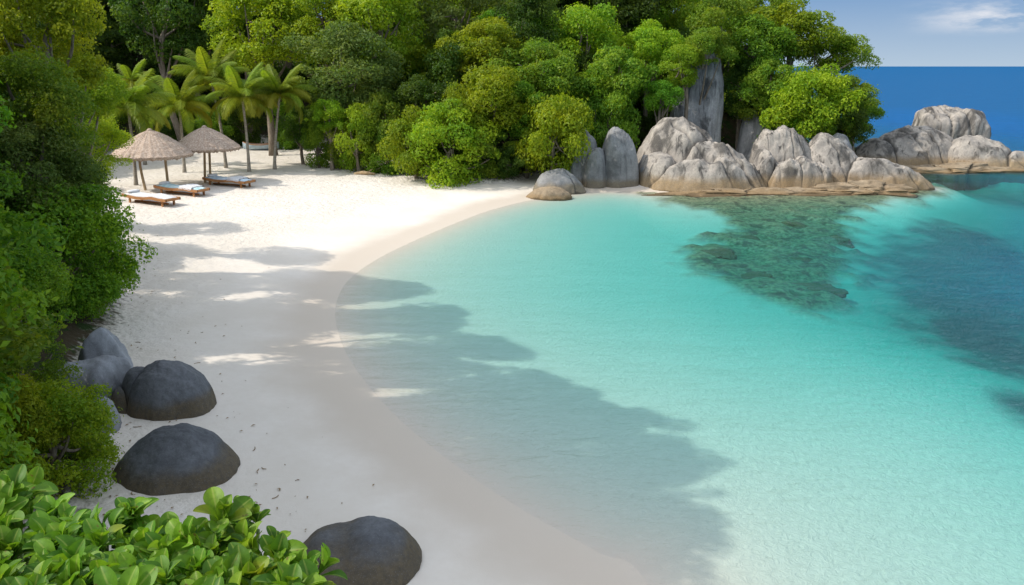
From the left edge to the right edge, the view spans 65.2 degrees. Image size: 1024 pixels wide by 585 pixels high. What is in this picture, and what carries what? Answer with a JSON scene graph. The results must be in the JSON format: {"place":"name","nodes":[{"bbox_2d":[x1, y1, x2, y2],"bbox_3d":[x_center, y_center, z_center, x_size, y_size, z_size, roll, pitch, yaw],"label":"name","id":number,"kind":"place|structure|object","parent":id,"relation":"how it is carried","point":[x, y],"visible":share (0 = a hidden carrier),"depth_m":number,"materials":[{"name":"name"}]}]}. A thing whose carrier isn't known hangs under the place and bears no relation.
{"place":"outdoors","nodes":[
{"label":"outdoors","id":0,"kind":"place"},
{"bbox_2d":[12,11,1023,584],"bbox_3d":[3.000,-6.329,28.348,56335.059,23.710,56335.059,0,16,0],"label":"beach ground","id":1,"kind":"structure","parent":0,"point":[496,381],"depth_m":17.16,"materials":[{"name":"sand"}]},
{"bbox_2d":[0,160,39,252],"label":"broadleaf tree","id":2,"kind":"object","parent":1,"relation":"on","point":[9,178],"visible":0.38,"depth_m":11.86,"materials":[{"name":"green plant"}]},
{"bbox_2d":[0,256,40,472],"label":"broadleaf tree","id":3,"kind":"object","parent":1,"relation":"on","point":[23,452],"visible":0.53,"depth_m":8.56,"materials":[{"name":"green plant"}]},
{"bbox_2d":[0,464,65,584],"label":"broad leaved shrub","id":4,"kind":"object","parent":1,"relation":"on","point":[21,487],"visible":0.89,"depth_m":3.37,"materials":[{"name":"green plant"}]},
{"bbox_2d":[0,370,69,478],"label":"broadleaf bush","id":5,"kind":"object","parent":1,"relation":"on","point":[27,406],"visible":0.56,"depth_m":10.38,"materials":[{"name":"green plant"}]},
{"bbox_2d":[0,193,74,334],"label":"broadleaf tree","id":6,"kind":"object","parent":1,"relation":"on","point":[15,298],"visible":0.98,"depth_m":9.47,"materials":[{"name":"green plant"}]},
{"bbox_2d":[0,242,82,358],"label":"broadleaf tree","id":7,"kind":"object","parent":1,"relation":"on","point":[35,277],"visible":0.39,"depth_m":14.54,"materials":[{"name":"green plant"}]},
{"bbox_2d":[0,251,83,386],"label":"broadleaf tree","id":8,"kind":"object","parent":1,"relation":"on","point":[34,336],"visible":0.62,"depth_m":9.99,"materials":[{"name":"green plant"}]},
{"bbox_2d":[0,324,88,411],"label":"broadleaf bush","id":9,"kind":"object","parent":1,"relation":"on","point":[45,373],"visible":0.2,"depth_m":12.42,"materials":[{"name":"green plant"}]},
{"bbox_2d":[0,45,106,250],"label":"broadleaf tree","id":10,"kind":"object","parent":1,"relation":"on","point":[58,105],"visible":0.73,"depth_m":17.00,"materials":[{"name":"green plant"}]},
{"bbox_2d":[0,0,112,271],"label":"broadleaf tree","id":11,"kind":"object","parent":1,"relation":"on","point":[63,19],"visible":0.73,"depth_m":19.31,"materials":[{"name":"green plant"}]},
{"bbox_2d":[0,110,116,306],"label":"broadleaf tree","id":12,"kind":"object","parent":1,"relation":"on","point":[69,168],"visible":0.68,"depth_m":16.62,"materials":[{"name":"green plant"}]},
{"bbox_2d":[0,371,123,498],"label":"broadleaf bush","id":13,"kind":"object","parent":1,"relation":"on","point":[82,415],"visible":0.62,"depth_m":10.83,"materials":[{"name":"green plant"}]},
{"bbox_2d":[0,175,157,320],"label":"broadleaf tree","id":14,"kind":"object","parent":1,"relation":"on","point":[89,220],"visible":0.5,"depth_m":16.73,"materials":[{"name":"green plant"}]},
{"bbox_2d":[32,53,137,168],"bbox_3d":[-12.396,-3.978,23.698,2.916,6.233,2.683,11,19,35],"label":"broadleaf tree","id":15,"kind":"object","parent":1,"relation":"on","point":[103,94],"visible":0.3,"depth_m":23.09,"materials":[{"name":"green plant"}]},
{"bbox_2d":[19,492,159,584],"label":"broad leaved shrub","id":16,"kind":"object","parent":1,"relation":"on","point":[80,541],"visible":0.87,"depth_m":3.10,"materials":[{"name":"green plant"}]},
{"bbox_2d":[37,218,145,322],"bbox_3d":[-9.406,-0.531,18.041,2.137,2.784,2.656,-9,18,-28],"label":"broadleaf bush","id":17,"kind":"object","parent":1,"relation":"on","point":[95,309],"visible":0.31,"depth_m":17.54,"materials":[{"name":"green plant"}]},
{"bbox_2d":[55,355,130,399],"bbox_3d":[-7.513,1.715,14.488,1.295,1.282,1.218,0,16,0],"label":"boulder","id":18,"kind":"object","parent":1,"relation":"on","point":[111,370],"visible":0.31,"depth_m":14.05,"materials":[{"name":"grey stone"}]},
{"bbox_2d":[66,112,135,183],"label":"broadleaf tree","id":19,"kind":"object","parent":1,"relation":"on","point":[111,133],"visible":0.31,"depth_m":27.50,"materials":[{"name":"green plant"}]},
{"bbox_2d":[74,34,133,73],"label":"broadleaf tree","id":20,"kind":"object","parent":1,"relation":"on","point":[104,49],"visible":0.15,"depth_m":54.08,"materials":[{"name":"green plant"}]},
{"bbox_2d":[78,327,133,368],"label":"boulder","id":21,"kind":"object","parent":1,"relation":"on","point":[99,341],"visible":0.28,"depth_m":14.93,"materials":[{"name":"grey stone"}]},
{"bbox_2d":[88,18,137,72],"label":"broadleaf tree","id":22,"kind":"object","parent":1,"relation":"on","point":[114,34],"visible":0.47,"depth_m":55.15,"materials":[{"name":"green plant"}]},
{"bbox_2d":[114,59,153,164],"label":"palm tree","id":23,"kind":"object","parent":1,"relation":"on","point":[132,78],"visible":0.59,"depth_m":43.42,"materials":[{"name":"green plant"}]},
{"bbox_2d":[99,67,176,184],"bbox_3d":[-17.494,-7.526,36.882,3.956,5.577,3.888,0,16,0],"label":"palm tree","id":24,"kind":"object","parent":1,"relation":"on","point":[133,108],"visible":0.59,"depth_m":36.19,"materials":[{"name":"green plant"}]},
{"bbox_2d":[121,189,180,206],"bbox_3d":[-14.831,-3.885,32.870,2.510,0.562,0.770,7,17,24],"label":"sun lounger","id":25,"kind":"object","parent":1,"relation":"on","point":[161,198],"visible":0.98,"depth_m":32.65,"materials":[{"name":"fabric"}]},
{"bbox_2d":[110,128,193,189],"bbox_3d":[-16.164,-5.875,36.031,3.526,2.986,3.560,0,16,0],"label":"thatched parasol","id":26,"kind":"object","parent":1,"relation":"on","point":[149,144],"visible":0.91,"depth_m":34.96,"materials":[{"name":"wicker"}]},
{"bbox_2d":[111,360,216,420],"bbox_3d":[-6.123,2.799,14.351,2.096,3.334,1.956,0,16,0],"label":"boulder","id":27,"kind":"object","parent":1,"relation":"on","point":[162,390],"visible":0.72,"depth_m":13.64,"materials":[{"name":"stone"}]},
{"bbox_2d":[108,0,223,141],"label":"broadleaf tree","id":28,"kind":"object","parent":1,"relation":"on","point":[193,32],"visible":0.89,"depth_m":50.43,"materials":[{"name":"green plant"}]},
{"bbox_2d":[109,497,228,584],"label":"broad leaved shrub","id":29,"kind":"object","parent":1,"relation":"on","point":[170,546],"visible":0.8,"depth_m":3.11,"materials":[{"name":"green plant"}]},
{"bbox_2d":[142,46,199,92],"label":"broadleaf tree","id":30,"kind":"object","parent":1,"relation":"on","point":[150,64],"visible":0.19,"depth_m":57.57,"materials":[{"name":"green plant"}]},
{"bbox_2d":[111,423,239,495],"bbox_3d":[-4.975,3.514,12.055,1.810,3.167,1.590,0,16,0],"label":"boulder","id":31,"kind":"object","parent":1,"relation":"on","point":[179,458],"visible":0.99,"depth_m":11.39,"materials":[{"name":"stone"}]},
{"bbox_2d":[142,69,219,172],"bbox_3d":[-17.032,-8.679,41.183,4.011,5.414,3.797,0,16,0],"label":"palm tree","id":32,"kind":"object","parent":1,"relation":"on","point":[185,103],"visible":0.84,"depth_m":40.41,"materials":[{"name":"green plant"}]},
{"bbox_2d":[153,181,209,196],"bbox_3d":[-14.512,-4.548,35.162,2.510,0.562,0.770,7,17,22],"label":"sun lounger","id":33,"kind":"object","parent":1,"relation":"on","point":[168,186],"visible":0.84,"depth_m":35.03,"materials":[{"name":"fabric"}]},
{"bbox_2d":[137,0,243,126],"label":"broadleaf tree","id":34,"kind":"object","parent":1,"relation":"on","point":[176,31],"visible":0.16,"depth_m":53.29,"materials":[{"name":"green plant"}]},
{"bbox_2d":[168,40,249,167],"bbox_3d":[-16.100,-9.957,42.930,3.996,6.918,4.013,0,16,0],"label":"palm tree","id":35,"kind":"object","parent":1,"relation":"on","point":[204,68],"visible":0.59,"depth_m":41.98,"materials":[{"name":"green plant"}]},
{"bbox_2d":[179,125,240,182],"bbox_3d":[-14.563,-6.495,38.278,3.157,2.955,3.166,0,16,0],"label":"thatched parasol","id":36,"kind":"object","parent":1,"relation":"on","point":[204,139],"visible":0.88,"depth_m":37.32,"materials":[{"name":"wicker"}]},
{"bbox_2d":[192,110,241,138],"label":"broadleaf bush","id":37,"kind":"object","parent":1,"relation":"on","point":[215,124],"visible":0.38,"depth_m":53.68,"materials":[{"name":"green plant"}]},
{"bbox_2d":[202,62,278,171],"bbox_3d":[-13.882,-8.996,41.671,3.729,5.816,3.767,0,16,0],"label":"palm tree","id":38,"kind":"object","parent":1,"relation":"on","point":[232,83],"visible":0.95,"depth_m":40.76,"materials":[{"name":"green plant"}]},
{"bbox_2d":[222,101,267,145],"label":"broadleaf bush","id":39,"kind":"object","parent":1,"relation":"on","point":[254,135],"visible":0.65,"depth_m":54.40,"materials":[{"name":"green plant"}]},
{"bbox_2d":[187,487,307,584],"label":"broad leaved shrub","id":40,"kind":"object","parent":1,"relation":"on","point":[246,560],"visible":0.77,"depth_m":3.16,"materials":[{"name":"green plant"}]},
{"bbox_2d":[199,0,313,155],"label":"broadleaf tree","id":41,"kind":"object","parent":1,"relation":"on","point":[252,54],"visible":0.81,"depth_m":46.53,"materials":[{"name":"green plant"}]},
{"bbox_2d":[245,64,317,169],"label":"palm tree","id":42,"kind":"object","parent":1,"relation":"on","point":[287,88],"visible":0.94,"depth_m":41.67,"materials":[{"name":"green plant"}]},
{"bbox_2d":[251,543,347,584],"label":"broad leaved shrub","id":43,"kind":"object","parent":1,"relation":"on","point":[301,568],"visible":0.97,"depth_m":2.80,"materials":[{"name":"green plant"}]},
{"bbox_2d":[278,100,323,163],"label":"broadleaf tree","id":44,"kind":"object","parent":1,"relation":"on","point":[291,134],"visible":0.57,"depth_m":44.82,"materials":[{"name":"green plant"}]},
{"bbox_2d":[283,0,352,140],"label":"broadleaf tree","id":45,"kind":"object","parent":1,"relation":"on","point":[308,23],"visible":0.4,"depth_m":45.51,"materials":[{"name":"green plant"}]},
{"bbox_2d":[299,109,337,167],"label":"broadleaf bush","id":46,"kind":"object","parent":1,"relation":"on","point":[312,138],"visible":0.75,"depth_m":43.54,"materials":[{"name":"green plant"}]},
{"bbox_2d":[304,96,350,170],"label":"broadleaf tree","id":47,"kind":"object","parent":1,"relation":"on","point":[334,111],"visible":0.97,"depth_m":42.15,"materials":[{"name":"green plant"}]},
{"bbox_2d":[322,117,355,168],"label":"broadleaf bush","id":48,"kind":"object","parent":1,"relation":"on","point":[335,156],"visible":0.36,"depth_m":43.00,"materials":[{"name":"green plant"}]},
{"bbox_2d":[277,20,410,141],"bbox_3d":[-9.071,-10.504,43.454,7.129,8.163,5.245,0,16,0],"label":"broadleaf tree","id":49,"kind":"object","parent":1,"relation":"on","point":[339,42],"visible":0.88,"depth_m":42.44,"materials":[{"name":"green plant"}]},
{"bbox_2d":[333,98,378,171],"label":"broadleaf bush","id":50,"kind":"object","parent":1,"relation":"on","point":[356,156],"visible":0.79,"depth_m":41.87,"materials":[{"name":"green plant"}]},
{"bbox_2d":[304,516,421,584],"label":"boulder","id":51,"kind":"object","parent":1,"relation":"on","point":[369,550],"visible":0.92,"depth_m":9.45,"materials":[{"name":"stone"}]},
{"bbox_2d":[325,0,436,117],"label":"broadleaf tree","id":52,"kind":"object","parent":1,"relation":"on","point":[361,13],"visible":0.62,"depth_m":44.70,"materials":[{"name":"green plant"}]},
{"bbox_2d":[356,86,409,157],"bbox_3d":[-6.665,-8.596,42.937,3.260,4.833,3.856,0,16,0],"label":"broadleaf bush","id":53,"kind":"object","parent":1,"relation":"on","point":[383,104],"visible":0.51,"depth_m":41.82,"materials":[{"name":"green plant"}]},
{"bbox_2d":[364,116,408,175],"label":"broadleaf bush","id":54,"kind":"object","parent":1,"relation":"on","point":[378,163],"visible":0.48,"depth_m":42.03,"materials":[{"name":"green plant"}]},
{"bbox_2d":[374,98,442,178],"bbox_3d":[-4.844,-7.637,40.717,3.245,4.346,4.781,5,17,18],"label":"broadleaf bush","id":55,"kind":"object","parent":1,"relation":"on","point":[396,131],"visible":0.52,"depth_m":39.84,"materials":[{"name":"green plant"}]},
{"bbox_2d":[384,72,458,120],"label":"broadleaf tree","id":56,"kind":"object","parent":1,"relation":"on","point":[421,92],"visible":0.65,"depth_m":41.60,"materials":[{"name":"green plant"}]},
{"bbox_2d":[403,27,476,95],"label":"broadleaf tree","id":57,"kind":"object","parent":1,"relation":"on","point":[420,47],"visible":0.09,"depth_m":46.33,"materials":[{"name":"green plant"}]},
{"bbox_2d":[418,26,486,95],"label":"broadleaf tree","id":58,"kind":"object","parent":1,"relation":"on","point":[437,71],"visible":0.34,"depth_m":43.80,"materials":[{"name":"green plant"}]},
{"bbox_2d":[404,97,505,189],"bbox_3d":[-3.360,-7.162,39.987,5.227,5.062,4.159,-15,22,-42],"label":"broadleaf bush","id":59,"kind":"object","parent":1,"relation":"on","point":[449,174],"visible":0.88,"depth_m":39.24,"materials":[{"name":"green plant"}]},
{"bbox_2d":[406,0,505,48],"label":"broadleaf tree","id":60,"kind":"object","parent":1,"relation":"on","point":[433,17],"visible":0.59,"depth_m":46.31,"materials":[{"name":"green plant"}]},
{"bbox_2d":[425,75,493,171],"bbox_3d":[-2.579,-8.496,41.159,3.230,5.184,4.675,-8,18,-25],"label":"broadleaf bush","id":61,"kind":"object","parent":1,"relation":"on","point":[453,92],"visible":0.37,"depth_m":40.21,"materials":[{"name":"green plant"}]},
{"bbox_2d":[433,16,521,84],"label":"broadleaf tree","id":62,"kind":"object","parent":1,"relation":"on","point":[489,33],"visible":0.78,"depth_m":43.13,"materials":[{"name":"green plant"}]},
{"bbox_2d":[462,130,521,179],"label":"broadleaf bush","id":63,"kind":"object","parent":1,"relation":"on","point":[490,170],"visible":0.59,"depth_m":40.59,"materials":[{"name":"green plant"}]},
{"bbox_2d":[460,58,528,146],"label":"broadleaf tree","id":64,"kind":"object","parent":1,"relation":"on","point":[487,84],"visible":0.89,"depth_m":40.17,"materials":[{"name":"green plant"}]},
{"bbox_2d":[483,142,524,179],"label":"broadleaf bush","id":65,"kind":"object","parent":1,"relation":"on","point":[505,161],"visible":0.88,"depth_m":40.70,"materials":[{"name":"green plant"}]},
{"bbox_2d":[495,76,553,178],"bbox_3d":[0.982,-8.467,41.781,3.088,5.516,2.899,7,17,22],"label":"broadleaf bush","id":66,"kind":"object","parent":1,"relation":"on","point":[525,87],"visible":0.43,"depth_m":40.95,"materials":[{"name":"green plant"}]},
{"bbox_2d":[493,0,561,61],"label":"broadleaf tree","id":67,"kind":"object","parent":1,"relation":"on","point":[522,11],"visible":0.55,"depth_m":45.02,"materials":[{"name":"green plant"}]},
{"bbox_2d":[486,38,587,99],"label":"broadleaf tree","id":68,"kind":"object","parent":1,"relation":"on","point":[535,74],"visible":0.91,"depth_m":41.99,"materials":[{"name":"green plant"}]},
{"bbox_2d":[526,186,571,200],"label":"boulder","id":69,"kind":"object","parent":1,"relation":"on","point":[550,193],"visible":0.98,"depth_m":37.45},
{"bbox_2d":[511,85,595,174],"bbox_3d":[2.081,-7.817,40.618,4.320,5.232,5.476,0,16,0],"label":"broadleaf bush","id":70,"kind":"object","parent":1,"relation":"on","point":[542,142],"visible":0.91,"depth_m":39.34,"materials":[{"name":"green plant"}]},
{"bbox_2d":[533,168,585,194],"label":"boulder","id":71,"kind":"object","parent":1,"relation":"on","point":[567,181],"visible":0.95,"depth_m":38.98,"materials":[{"name":"grey stone"}]},
{"bbox_2d":[548,0,625,85],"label":"broadleaf tree","id":72,"kind":"object","parent":1,"relation":"on","point":[602,32],"visible":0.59,"depth_m":45.41,"materials":[{"name":"green plant"}]},
{"bbox_2d":[564,71,627,130],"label":"broadleaf bush","id":73,"kind":"object","parent":1,"relation":"on","point":[605,88],"visible":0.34,"depth_m":43.12,"materials":[{"name":"green plant"}]},
{"bbox_2d":[581,127,638,188],"bbox_3d":[4.921,-5.765,41.388,3.382,5.534,2.578,0,16,0],"label":"boulder","id":74,"kind":"object","parent":1,"relation":"on","point":[612,162],"visible":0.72,"depth_m":40.34,"materials":[{"name":"grey stone"}]},
{"bbox_2d":[581,88,641,148],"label":"broadleaf bush","id":75,"kind":"object","parent":1,"relation":"on","point":[609,122],"visible":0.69,"depth_m":42.80,"materials":[{"name":"green plant"}]},
{"bbox_2d":[578,43,663,106],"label":"broadleaf tree","id":76,"kind":"object","parent":1,"relation":"on","point":[627,79],"visible":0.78,"depth_m":43.25,"materials":[{"name":"green plant"}]},
{"bbox_2d":[568,0,674,43],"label":"broadleaf tree","id":77,"kind":"object","parent":1,"relation":"on","point":[654,5],"visible":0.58,"depth_m":51.55,"materials":[{"name":"green plant"}]},
{"bbox_2d":[619,16,686,140],"bbox_3d":[8.341,-12.125,46.780,3.645,7.833,5.298,-4,16,-12],"label":"broadleaf tree","id":78,"kind":"object","parent":1,"relation":"on","point":[646,40],"visible":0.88,"depth_m":45.51,"materials":[{"name":"green plant"}]},
{"bbox_2d":[642,79,684,123],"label":"broadleaf bush","id":79,"kind":"object","parent":1,"relation":"on","point":[669,95],"visible":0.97,"depth_m":43.76,"materials":[{"name":"green plant"}]},
{"bbox_2d":[658,44,701,119],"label":"broadleaf tree","id":80,"kind":"object","parent":1,"relation":"on","point":[686,77],"visible":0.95,"depth_m":43.81,"materials":[{"name":"green plant"}]},
{"bbox_2d":[650,0,709,33],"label":"broadleaf tree","id":81,"kind":"object","parent":1,"relation":"on","point":[677,18],"visible":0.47,"depth_m":55.09,"materials":[{"name":"green plant"}]},
{"bbox_2d":[669,50,723,142],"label":"cliff","id":82,"kind":"structure","parent":1,"relation":"on","point":[707,114],"depth_m":45.50,"materials":[{"name":"stone"}]},
{"bbox_2d":[684,25,739,104],"bbox_3d":[10.782,-10.897,45.218,2.826,8.078,3.000,-9,18,-29],"label":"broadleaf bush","id":83,"kind":"object","parent":1,"relation":"on","point":[706,40],"visible":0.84,"depth_m":43.95,"materials":[{"name":"green plant"}]},
{"bbox_2d":[685,0,752,85],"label":"broadleaf tree","id":84,"kind":"object","parent":1,"relation":"on","point":[711,15],"visible":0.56,"depth_m":45.68,"materials":[{"name":"green plant"}]},
{"bbox_2d":[722,54,768,150],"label":"broadleaf tree","id":85,"kind":"object","parent":1,"relation":"on","point":[732,78],"visible":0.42,"depth_m":46.50,"materials":[{"name":"green plant"}]},
{"bbox_2d":[642,187,852,196],"bbox_3d":[11.634,-3.755,39.385,11.406,2.926,1.970,0,16,0],"label":"rock ledge","id":86,"kind":"object","parent":1,"relation":"on","point":[736,192],"visible":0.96,"depth_m":38.61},
{"bbox_2d":[637,116,765,191],"bbox_3d":[9.715,-5.972,41.270,7.188,5.961,5.857,0,16,0],"label":"boulder","id":87,"kind":"object","parent":86,"relation":"on","point":[682,153],"visible":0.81,"depth_m":39.99,"materials":[{"name":"stone"}]},
{"bbox_2d":[749,125,832,187],"bbox_3d":[14.306,-5.776,41.244,4.423,5.506,4.078,0,16,0],"label":"boulder","id":88,"kind":"object","parent":86,"relation":"on","point":[780,156],"visible":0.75,"depth_m":40.15,"materials":[{"name":"stone"}]},
{"bbox_2d":[736,108,766,160],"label":"boulder","id":89,"kind":"object","parent":1,"relation":"on","point":[751,130],"visible":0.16,"depth_m":46.03,"materials":[{"name":"grey stone"}]},
{"bbox_2d":[714,12,799,66],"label":"broadleaf tree","id":90,"kind":"object","parent":1,"relation":"on","point":[756,46],"visible":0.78,"depth_m":45.54,"materials":[{"name":"green plant"}]},
{"bbox_2d":[735,0,809,24],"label":"broadleaf tree","id":91,"kind":"object","parent":1,"relation":"on","point":[773,4],"visible":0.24,"depth_m":48.00,"materials":[{"name":"green plant"}]},
{"bbox_2d":[735,52,812,128],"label":"broadleaf tree","id":92,"kind":"object","parent":1,"relation":"on","point":[768,67],"visible":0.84,"depth_m":44.65,"materials":[{"name":"green plant"}]},
{"bbox_2d":[739,0,850,65],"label":"broadleaf tree","id":93,"kind":"object","parent":1,"relation":"on","point":[803,21],"visible":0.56,"depth_m":46.53,"materials":[{"name":"green plant"}]},
{"bbox_2d":[758,60,867,138],"bbox_3d":[16.372,-9.664,44.450,5.873,6.415,4.662,0,16,0],"label":"broadleaf tree","id":94,"kind":"object","parent":1,"relation":"on","point":[803,86],"visible":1,"depth_m":43.15,"materials":[{"name":"green plant"}]},
{"bbox_2d":[808,96,860,139],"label":"broadleaf bush","id":95,"kind":"object","parent":1,"relation":"on","point":[846,128],"visible":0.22,"depth_m":44.90,"materials":[{"name":"green plant"}]},
{"bbox_2d":[795,26,883,93],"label":"broadleaf tree","id":96,"kind":"object","parent":1,"relation":"on","point":[846,60],"visible":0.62,"depth_m":47.70,"materials":[{"name":"green plant"}]},
{"bbox_2d":[817,101,876,145],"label":"broadleaf bush","id":97,"kind":"object","parent":1,"relation":"on","point":[860,116],"visible":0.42,"depth_m":44.87,"materials":[{"name":"green plant"}]},
{"bbox_2d":[836,72,883,119],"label":"broadleaf tree","id":98,"kind":"object","parent":1,"relation":"on","point":[868,101],"visible":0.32,"depth_m":45.81,"materials":[{"name":"green plant"}]},
{"bbox_2d":[810,179,920,197],"bbox_3d":[16.973,-4.007,39.838,7.034,3.166,2.244,0,16,0],"label":"rock ledge","id":99,"kind":"object","parent":1,"relation":"on","point":[869,187],"visible":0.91,"depth_m":39.16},
{"bbox_2d":[809,132,934,190],"bbox_3d":[18.427,-5.650,41.580,7.084,5.173,3.787,0,16,0],"label":"boulder","id":100,"kind":"object","parent":99,"relation":"on","point":[841,160],"visible":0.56,"depth_m":40.56,"materials":[{"name":"stone"}]},
{"bbox_2d":[911,105,990,138],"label":"boulder","id":101,"kind":"object","parent":1,"relation":"on","point":[955,122],"visible":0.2,"depth_m":52.07,"materials":[{"name":"stone"}]},
{"bbox_2d":[899,162,1023,190],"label":"rock ledge","id":102,"kind":"object","parent":1,"relation":"on","point":[957,176],"visible":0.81,"depth_m":46.62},
{"bbox_2d":[855,125,953,164],"bbox_3d":[24.854,-7.876,49.893,8.306,5.037,4.364,0,16,0],"label":"boulder","id":103,"kind":"object","parent":102,"relation":"on","point":[912,145],"visible":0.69,"depth_m":48.40,"materials":[{"name":"stone"}]},
{"bbox_2d":[948,135,1023,168],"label":"boulder","id":104,"kind":"object","parent":102,"relation":"on","point":[976,149],"visible":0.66,"depth_m":47.63,"materials":[{"name":"stone"}]},
{"bbox_2d":[215,0,1023,65],"label":"sky","id":105,"kind":"structure","parent":0,"point":[901,32],"materials":[{"name":"blue"}]},
{"bbox_2d":[779,66,1023,151],"bbox_3d":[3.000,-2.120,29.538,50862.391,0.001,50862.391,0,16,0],"label":"sea water","id":106,"kind":"structure","parent":0,"point":[995,94],"depth_m":182.82,"materials":[{"name":"liquid"}]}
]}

